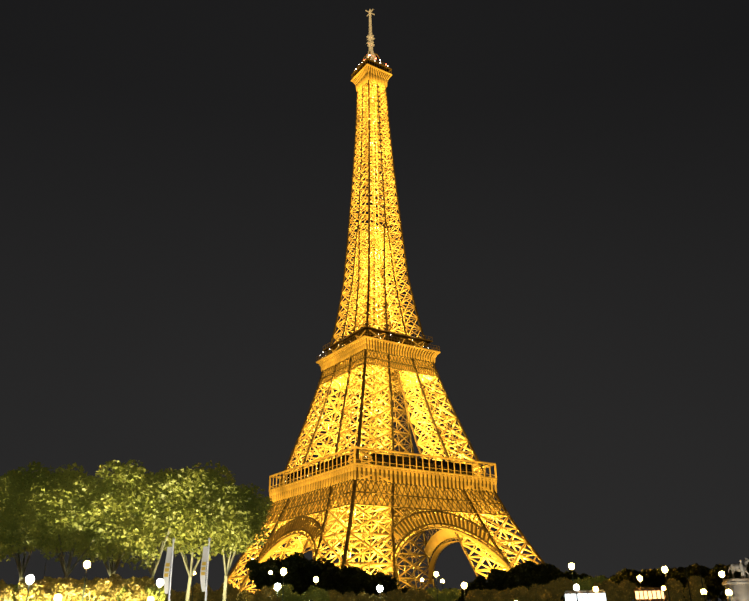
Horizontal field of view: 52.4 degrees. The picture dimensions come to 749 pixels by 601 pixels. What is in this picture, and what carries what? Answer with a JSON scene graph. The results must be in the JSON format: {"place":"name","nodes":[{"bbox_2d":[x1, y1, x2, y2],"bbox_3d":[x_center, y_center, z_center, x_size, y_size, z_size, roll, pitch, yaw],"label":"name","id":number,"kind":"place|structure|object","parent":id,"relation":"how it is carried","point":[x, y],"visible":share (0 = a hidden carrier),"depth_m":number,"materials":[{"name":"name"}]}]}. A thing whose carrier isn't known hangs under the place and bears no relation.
{"place":"outdoors","nodes":[
{"label":"outdoors","id":0,"kind":"place"},
{"bbox_2d":[0,0,748,600],"label":"sky","id":1,"kind":"structure","parent":0,"point":[572,176],"materials":[{"name":"black"}]},
{"bbox_2d":[685,567,691,600],"bbox_3d":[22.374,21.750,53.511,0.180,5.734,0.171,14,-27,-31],"label":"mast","id":2,"kind":"object","parent":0,"point":[688,584],"visible":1,"depth_m":54.10,"materials":[{"name":"grey metal"}]},
{"bbox_2d":[699,567,705,600],"bbox_3d":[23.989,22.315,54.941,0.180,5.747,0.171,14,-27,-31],"label":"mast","id":3,"kind":"object","parent":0,"point":[702,584],"visible":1,"depth_m":55.57,"materials":[{"name":"grey metal"}]},
{"label":"ground","id":4,"kind":"structure","parent":0,"visible":0},
{"bbox_2d":[9,583,17,600],"bbox_3d":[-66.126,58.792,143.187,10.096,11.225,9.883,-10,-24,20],"label":"bush","id":5,"kind":"object","parent":4,"relation":"on","point":[16,587],"visible":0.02,"depth_m":142.09,"materials":[{"name":"yellow plant"}]},
{"bbox_2d":[0,475,40,558],"bbox_3d":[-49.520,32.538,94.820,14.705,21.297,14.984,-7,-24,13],"label":"plane tree","id":6,"kind":"object","parent":4,"relation":"on","point":[12,498],"visible":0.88,"depth_m":95.22,"materials":[{"name":"green plant"}]},
{"bbox_2d":[0,469,52,588],"bbox_3d":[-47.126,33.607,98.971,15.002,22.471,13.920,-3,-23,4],"label":"plane tree","id":7,"kind":"object","parent":4,"relation":"on","point":[18,549],"visible":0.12,"depth_m":97.76,"materials":[{"name":"green plant"}]},
{"bbox_2d":[0,578,54,600],"bbox_3d":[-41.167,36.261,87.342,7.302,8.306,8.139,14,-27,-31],"label":"bush","id":8,"kind":"object","parent":4,"relation":"on","point":[40,590],"visible":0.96,"depth_m":86.87,"materials":[{"name":"yellow plant"}]},
{"bbox_2d":[26,573,33,600],"bbox_3d":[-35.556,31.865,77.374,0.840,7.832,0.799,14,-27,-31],"label":"street lamp","id":9,"kind":"object","parent":4,"relation":"on","point":[29,578],"visible":1,"depth_m":78.37,"materials":[{"name":"grey glass"}]},
{"bbox_2d":[13,576,92,600],"bbox_3d":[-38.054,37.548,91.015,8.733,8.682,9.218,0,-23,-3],"label":"bush","id":10,"kind":"object","parent":4,"relation":"on","point":[61,585],"visible":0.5,"depth_m":89.03,"materials":[{"name":"yellow plant"}]},
{"bbox_2d":[54,592,61,600],"bbox_3d":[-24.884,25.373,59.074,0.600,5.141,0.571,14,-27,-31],"label":"street lamp","id":11,"kind":"object","parent":4,"relation":"on","point":[58,596],"visible":1,"depth_m":59.74,"materials":[{"name":"grey glass"}]},
{"bbox_2d":[15,459,130,577],"bbox_3d":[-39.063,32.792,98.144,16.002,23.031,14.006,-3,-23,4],"label":"plane tree","id":12,"kind":"object","parent":4,"relation":"on","point":[68,486],"visible":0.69,"depth_m":97.02,"materials":[{"name":"green plant"}]},
{"bbox_2d":[82,559,90,600],"bbox_3d":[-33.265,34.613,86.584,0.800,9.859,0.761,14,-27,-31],"label":"street lamp","id":13,"kind":"object","parent":4,"relation":"on","point":[87,564],"visible":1,"depth_m":87.92,"materials":[{"name":"grey"}]},
{"bbox_2d":[40,472,168,575],"bbox_3d":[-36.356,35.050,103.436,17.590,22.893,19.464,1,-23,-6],"label":"plane tree","id":14,"kind":"object","parent":4,"relation":"on","point":[136,547],"visible":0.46,"depth_m":99.23,"materials":[{"name":"green plant"}]},
{"bbox_2d":[68,574,155,600],"bbox_3d":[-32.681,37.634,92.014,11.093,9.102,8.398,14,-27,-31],"label":"bush","id":15,"kind":"object","parent":4,"relation":"on","point":[106,589],"visible":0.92,"depth_m":91.30,"materials":[{"name":"yellow plant"}]},
{"bbox_2d":[116,585,167,600],"bbox_3d":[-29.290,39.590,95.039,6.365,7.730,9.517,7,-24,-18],"label":"bush","id":16,"kind":"object","parent":4,"relation":"on","point":[152,590],"visible":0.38,"depth_m":93.84,"materials":[{"name":"yellow plant"}]},
{"bbox_2d":[147,595,153,600],"bbox_3d":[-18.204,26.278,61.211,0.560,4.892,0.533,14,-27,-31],"label":"street lamp","id":17,"kind":"object","parent":4,"relation":"on","point":[150,598],"visible":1,"depth_m":61.88,"materials":[{"name":"grey glass"}]},
{"bbox_2d":[87,459,226,585],"bbox_3d":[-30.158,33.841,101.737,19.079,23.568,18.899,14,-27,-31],"label":"plane tree","id":18,"kind":"object","parent":4,"relation":"on","point":[173,483],"visible":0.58,"depth_m":100.40,"materials":[{"name":"green plant"}]},
{"bbox_2d":[157,577,163,600],"bbox_3d":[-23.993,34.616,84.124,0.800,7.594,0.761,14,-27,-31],"label":"street lamp","id":19,"kind":"object","parent":4,"relation":"on","point":[160,582],"visible":1,"depth_m":85.07,"materials":[{"name":"grey glass"}]},
{"bbox_2d":[163,537,174,600],"bbox_3d":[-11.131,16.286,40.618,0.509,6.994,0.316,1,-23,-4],"label":"flag pole","id":20,"kind":"object","parent":4,"relation":"on","point":[168,569],"visible":1,"depth_m":41.25,"materials":[{"name":"white paint"}]},
{"bbox_2d":[164,583,216,600],"bbox_3d":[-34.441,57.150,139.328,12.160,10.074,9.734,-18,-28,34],"label":"bush","id":21,"kind":"object","parent":4,"relation":"on","point":[181,596],"visible":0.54,"depth_m":138.06,"materials":[{"name":"green plant"}]},
{"bbox_2d":[152,460,255,600],"bbox_3d":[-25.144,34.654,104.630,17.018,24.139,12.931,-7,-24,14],"label":"plane tree","id":22,"kind":"object","parent":4,"relation":"on","point":[181,545],"visible":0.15,"depth_m":103.92,"materials":[{"name":"green plant"}]},
{"bbox_2d":[200,537,210,600],"bbox_3d":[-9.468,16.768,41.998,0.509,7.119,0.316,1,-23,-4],"label":"flag pole","id":23,"kind":"object","parent":4,"relation":"on","point":[204,564],"visible":1,"depth_m":42.67,"materials":[{"name":"white paint"}]},
{"bbox_2d":[194,583,239,600],"bbox_3d":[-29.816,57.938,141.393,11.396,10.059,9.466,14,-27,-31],"label":"bush","id":24,"kind":"object","parent":4,"relation":"on","point":[232,592],"visible":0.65,"depth_m":141.04,"materials":[{"name":"green plant"}]},
{"bbox_2d":[188,481,273,600],"bbox_3d":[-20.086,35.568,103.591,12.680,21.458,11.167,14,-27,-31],"label":"plane tree","id":25,"kind":"object","parent":4,"relation":"on","point":[239,514],"visible":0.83,"depth_m":103.22,"materials":[{"name":"green plant"}]},
{"bbox_2d":[236,584,282,600],"bbox_3d":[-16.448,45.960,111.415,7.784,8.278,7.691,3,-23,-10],"label":"bush","id":26,"kind":"object","parent":4,"relation":"on","point":[264,593],"visible":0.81,"depth_m":110.12,"materials":[{"name":"green plant"}]},
{"bbox_2d":[245,554,306,593],"bbox_3d":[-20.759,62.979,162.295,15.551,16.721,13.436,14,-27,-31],"label":"park tree","id":27,"kind":"object","parent":4,"relation":"on","point":[258,574],"visible":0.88,"depth_m":159.97,"materials":[{"name":"black plant"}]},
{"bbox_2d":[274,582,280,600],"bbox_3d":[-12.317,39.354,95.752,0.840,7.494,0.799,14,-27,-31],"label":"street lamp","id":28,"kind":"object","parent":4,"relation":"on","point":[277,586],"visible":1,"depth_m":96.69,"materials":[{"name":"grey glass"}]},
{"bbox_2d":[280,567,286,600],"bbox_3d":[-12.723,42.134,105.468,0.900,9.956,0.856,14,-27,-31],"label":"street lamp","id":29,"kind":"object","parent":4,"relation":"on","point":[283,571],"visible":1,"depth_m":106.77,"materials":[{"name":"grey glass"}]},
{"bbox_2d":[269,584,329,600],"bbox_3d":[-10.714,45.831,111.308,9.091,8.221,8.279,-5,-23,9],"label":"bush","id":30,"kind":"object","parent":4,"relation":"on","point":[313,593],"visible":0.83,"depth_m":109.86,"materials":[{"name":"green plant"}]},
{"bbox_2d":[289,552,334,595],"bbox_3d":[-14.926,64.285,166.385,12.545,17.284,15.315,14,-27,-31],"label":"park tree","id":31,"kind":"object","parent":4,"relation":"on","point":[310,570],"visible":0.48,"depth_m":163.82,"materials":[{"name":"black plant"}]},
{"bbox_2d":[313,576,317,586],"bbox_3d":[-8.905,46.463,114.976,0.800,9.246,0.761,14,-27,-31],"label":"street lamp","id":32,"kind":"object","parent":4,"relation":"on","point":[315,579],"visible":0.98,"depth_m":116.29,"materials":[{"name":"grey"}]},
{"bbox_2d":[327,589,342,600],"bbox_3d":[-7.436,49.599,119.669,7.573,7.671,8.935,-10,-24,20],"label":"bush","id":33,"kind":"object","parent":4,"relation":"on","point":[333,594],"visible":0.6,"depth_m":118.07,"materials":[{"name":"green plant"}]},
{"bbox_2d":[316,565,374,594],"bbox_3d":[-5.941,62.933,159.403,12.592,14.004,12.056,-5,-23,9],"label":"park tree","id":34,"kind":"object","parent":4,"relation":"on","point":[356,580],"visible":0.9,"depth_m":157.34,"materials":[{"name":"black plant"}]},
{"bbox_2d":[337,591,391,600],"bbox_3d":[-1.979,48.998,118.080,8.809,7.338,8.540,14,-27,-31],"label":"bush","id":35,"kind":"object","parent":4,"relation":"on","point":[353,596],"visible":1,"depth_m":117.16,"materials":[{"name":"green plant"}]},
{"bbox_2d":[377,584,382,600],"bbox_3d":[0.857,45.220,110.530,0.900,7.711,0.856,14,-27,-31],"label":"street lamp","id":36,"kind":"object","parent":4,"relation":"on","point":[379,587],"visible":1,"depth_m":111.51,"materials":[{"name":"grey glass"}]},
{"bbox_2d":[219,9,544,593],"bbox_3d":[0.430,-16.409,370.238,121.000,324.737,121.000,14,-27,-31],"label":"lattice tower","id":37,"kind":"structure","parent":4,"relation":"on","point":[368,490],"depth_m":328.70,"materials":[{"name":"metal"}]},
{"bbox_2d":[365,572,399,595],"bbox_3d":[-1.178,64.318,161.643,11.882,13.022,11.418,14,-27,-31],"label":"park tree","id":38,"kind":"object","parent":4,"relation":"on","point":[387,582],"visible":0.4,"depth_m":161.35,"materials":[{"name":"black plant"}]},
{"bbox_2d":[398,587,419,592],"bbox_3d":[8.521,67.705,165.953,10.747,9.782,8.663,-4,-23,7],"label":"park tree","id":39,"kind":"object","parent":4,"relation":"on","point":[404,589],"visible":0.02,"depth_m":164.84,"materials":[{"name":"black plant"}]},
{"bbox_2d":[387,587,435,600],"bbox_3d":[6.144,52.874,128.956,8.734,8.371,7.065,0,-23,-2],"label":"bush","id":40,"kind":"object","parent":4,"relation":"on","point":[412,594],"visible":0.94,"depth_m":127.92,"materials":[{"name":"green plant"}]},
{"bbox_2d":[434,570,438,600],"bbox_3d":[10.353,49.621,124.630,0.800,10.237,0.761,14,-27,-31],"label":"street lamp","id":41,"kind":"object","parent":4,"relation":"on","point":[436,574],"visible":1,"depth_m":126.05,"materials":[{"name":"grey glass"}]},
{"bbox_2d":[426,587,461,600],"bbox_3d":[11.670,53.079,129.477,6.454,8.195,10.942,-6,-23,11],"label":"bush","id":42,"kind":"object","parent":4,"relation":"on","point":[451,594],"visible":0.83,"depth_m":129.97,"materials":[{"name":"green plant"}]},
{"bbox_2d":[449,584,469,600],"bbox_3d":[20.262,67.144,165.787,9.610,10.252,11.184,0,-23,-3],"label":"bush","id":43,"kind":"object","parent":4,"relation":"on","point":[461,597],"visible":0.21,"depth_m":163.10,"materials":[{"name":"black plant"}]},
{"bbox_2d":[461,581,466,600],"bbox_3d":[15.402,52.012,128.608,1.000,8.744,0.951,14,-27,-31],"label":"street lamp","id":44,"kind":"object","parent":4,"relation":"on","point":[464,585],"visible":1,"depth_m":129.68,"materials":[{"name":"grey glass"}]},
{"bbox_2d":[464,589,497,600],"bbox_3d":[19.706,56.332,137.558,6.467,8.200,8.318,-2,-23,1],"label":"bush","id":45,"kind":"object","parent":4,"relation":"on","point":[481,595],"visible":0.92,"depth_m":136.30,"materials":[{"name":"green plant"}]},
{"bbox_2d":[467,568,507,590],"bbox_3d":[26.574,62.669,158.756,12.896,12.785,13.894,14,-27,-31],"label":"park tree","id":46,"kind":"object","parent":4,"relation":"on","point":[496,578],"visible":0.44,"depth_m":156.99,"materials":[{"name":"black plant"}]},
{"bbox_2d":[495,586,550,600],"bbox_3d":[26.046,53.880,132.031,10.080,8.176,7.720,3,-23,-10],"label":"bush","id":47,"kind":"object","parent":4,"relation":"on","point":[522,593],"visible":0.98,"depth_m":130.80,"materials":[{"name":"green plant"}]},
{"bbox_2d":[503,560,561,589],"bbox_3d":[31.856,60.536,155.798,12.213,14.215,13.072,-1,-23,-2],"label":"park tree","id":48,"kind":"object","parent":4,"relation":"on","point":[527,574],"visible":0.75,"depth_m":152.64,"materials":[{"name":"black plant"}]},
{"bbox_2d":[529,577,574,600],"bbox_3d":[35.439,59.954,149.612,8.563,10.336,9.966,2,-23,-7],"label":"bush","id":49,"kind":"object","parent":4,"relation":"on","point":[558,587],"visible":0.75,"depth_m":148.02,"materials":[{"name":"green plant"}]},
{"bbox_2d":[557,569,583,600],"bbox_3d":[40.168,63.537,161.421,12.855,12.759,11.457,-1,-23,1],"label":"park tree","id":50,"kind":"object","parent":4,"relation":"on","point":[567,574],"visible":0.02,"depth_m":160.56,"materials":[{"name":"black plant"}]},
{"bbox_2d":[569,562,574,590],"bbox_3d":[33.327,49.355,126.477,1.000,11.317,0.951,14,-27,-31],"label":"street lamp","id":51,"kind":"object","parent":4,"relation":"on","point":[571,565],"visible":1,"depth_m":128.00,"materials":[{"name":"grey"}]},
{"bbox_2d":[574,583,578,600],"bbox_3d":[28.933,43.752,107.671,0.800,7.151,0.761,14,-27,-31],"label":"street lamp","id":52,"kind":"object","parent":4,"relation":"on","point":[576,586],"visible":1,"depth_m":108.53,"materials":[{"name":"grey glass"}]},
{"bbox_2d":[570,575,607,590],"bbox_3d":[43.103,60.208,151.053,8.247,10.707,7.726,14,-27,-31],"label":"tree","id":53,"kind":"object","parent":4,"relation":"on","point":[586,583],"visible":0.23,"depth_m":150.27,"materials":[{"name":"green plant"}]},
{"bbox_2d":[593,585,597,600],"bbox_3d":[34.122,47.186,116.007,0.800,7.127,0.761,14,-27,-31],"label":"street lamp","id":54,"kind":"object","parent":4,"relation":"on","point":[595,588],"visible":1,"depth_m":116.88,"materials":[{"name":"grey glass"}]},
{"bbox_2d":[580,573,618,584],"bbox_3d":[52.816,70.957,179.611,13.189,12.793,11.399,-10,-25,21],"label":"park tree","id":55,"kind":"object","parent":4,"relation":"on","point":[584,575],"depth_m":182.19,"materials":[{"name":"green plant"}]},
{"bbox_2d":[592,579,637,600],"bbox_3d":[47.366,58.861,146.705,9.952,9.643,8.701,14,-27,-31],"label":"tree","id":56,"kind":"object","parent":4,"relation":"on","point":[623,590],"visible":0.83,"depth_m":144.61,"materials":[{"name":"green plant"}]},
{"bbox_2d":[611,568,657,600],"bbox_3d":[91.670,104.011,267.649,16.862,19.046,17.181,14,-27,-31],"label":"tree","id":57,"kind":"object","parent":4,"relation":"on","point":[631,575],"visible":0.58,"depth_m":265.22,"materials":[{"name":"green plant"}]},
{"bbox_2d":[637,574,641,587],"bbox_3d":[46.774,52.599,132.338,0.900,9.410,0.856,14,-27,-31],"label":"street lamp","id":58,"kind":"object","parent":4,"relation":"on","point":[639,577],"visible":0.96,"depth_m":133.62,"materials":[{"name":"grey"}]},
{"bbox_2d":[648,568,672,600],"bbox_3d":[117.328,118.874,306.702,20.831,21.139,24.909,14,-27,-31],"label":"tree","id":59,"kind":"object","parent":4,"relation":"on","point":[657,570],"depth_m":305.40,"materials":[{"name":"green plant"}]},
{"bbox_2d":[638,572,684,587],"bbox_3d":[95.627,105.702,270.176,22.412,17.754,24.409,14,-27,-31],"label":"tree","id":60,"kind":"object","parent":4,"relation":"on","point":[659,579],"visible":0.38,"depth_m":263.59,"materials":[{"name":"green plant"}]},
{"bbox_2d":[661,585,665,600],"bbox_3d":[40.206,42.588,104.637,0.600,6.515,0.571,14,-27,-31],"label":"street lamp","id":61,"kind":"object","parent":4,"relation":"on","point":[663,588],"visible":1,"depth_m":105.50,"materials":[{"name":"grey glass"}]},
{"bbox_2d":[662,565,669,600],"bbox_3d":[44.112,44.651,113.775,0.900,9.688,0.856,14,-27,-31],"label":"street lamp","id":62,"kind":"object","parent":4,"relation":"on","point":[664,569],"visible":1,"depth_m":115.02,"materials":[{"name":"grey glass"}]},
{"bbox_2d":[658,570,689,600],"bbox_3d":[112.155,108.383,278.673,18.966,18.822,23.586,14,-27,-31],"label":"tree","id":63,"kind":"object","parent":4,"relation":"on","point":[685,583],"visible":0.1,"depth_m":273.82,"materials":[{"name":"green plant"}]},
{"bbox_2d":[665,575,707,600],"bbox_3d":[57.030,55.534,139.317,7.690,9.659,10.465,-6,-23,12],"label":"tree","id":64,"kind":"object","parent":4,"relation":"on","point":[675,589],"visible":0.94,"depth_m":137.04,"materials":[{"name":"green plant"}]},
{"bbox_2d":[669,566,706,590],"bbox_3d":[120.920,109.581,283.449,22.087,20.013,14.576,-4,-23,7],"label":"tree","id":65,"kind":"object","parent":4,"relation":"on","point":[677,571],"visible":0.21,"depth_m":284.39,"materials":[{"name":"green plant"}]},
{"bbox_2d":[682,563,727,600],"bbox_3d":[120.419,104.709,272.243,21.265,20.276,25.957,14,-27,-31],"label":"tree","id":66,"kind":"object","parent":4,"relation":"on","point":[713,593],"visible":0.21,"depth_m":270.02,"materials":[{"name":"green plant"}]},
{"bbox_2d":[719,570,726,599],"bbox_3d":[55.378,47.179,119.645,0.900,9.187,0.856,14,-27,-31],"label":"street lamp","id":67,"kind":"object","parent":4,"relation":"on","point":[721,573],"visible":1,"depth_m":120.84,"materials":[{"name":"grey glass"}]},
{"bbox_2d":[705,564,748,595],"bbox_3d":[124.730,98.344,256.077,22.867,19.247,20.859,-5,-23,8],"label":"tree","id":68,"kind":"object","parent":4,"relation":"on","point":[714,578],"visible":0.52,"depth_m":256.08,"materials":[{"name":"green plant"}]},
{"bbox_2d":[725,588,731,600],"bbox_3d":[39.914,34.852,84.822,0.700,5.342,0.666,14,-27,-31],"label":"street lamp","id":69,"kind":"object","parent":4,"relation":"on","point":[728,592],"visible":1,"depth_m":85.42,"materials":[{"name":"grey glass"}]},
{"bbox_2d":[722,558,748,600],"bbox_3d":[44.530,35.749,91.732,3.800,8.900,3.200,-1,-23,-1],"label":"equestrian statue","id":70,"kind":"object","parent":4,"relation":"on","point":[739,588],"visible":1,"depth_m":91.28,"materials":[{"name":"stone"}]},
{"bbox_3d":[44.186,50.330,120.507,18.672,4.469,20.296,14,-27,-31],"label":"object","id":71,"kind":"object","parent":4,"relation":"on","visible":0},
{"bbox_2d":[564,590,606,600],"bbox_3d":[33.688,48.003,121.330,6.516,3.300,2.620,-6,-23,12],"label":"white coach","id":72,"kind":"object","parent":71,"relation":"on","point":[586,595],"visible":1,"depth_m":120.55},
{"bbox_2d":[634,587,666,600],"bbox_3d":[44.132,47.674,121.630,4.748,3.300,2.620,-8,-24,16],"label":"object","id":73,"kind":"object","parent":71,"relation":"on","point":[650,594],"visible":0.79,"depth_m":120.83,"materials":[{"name":"brown paint"}]}
]}

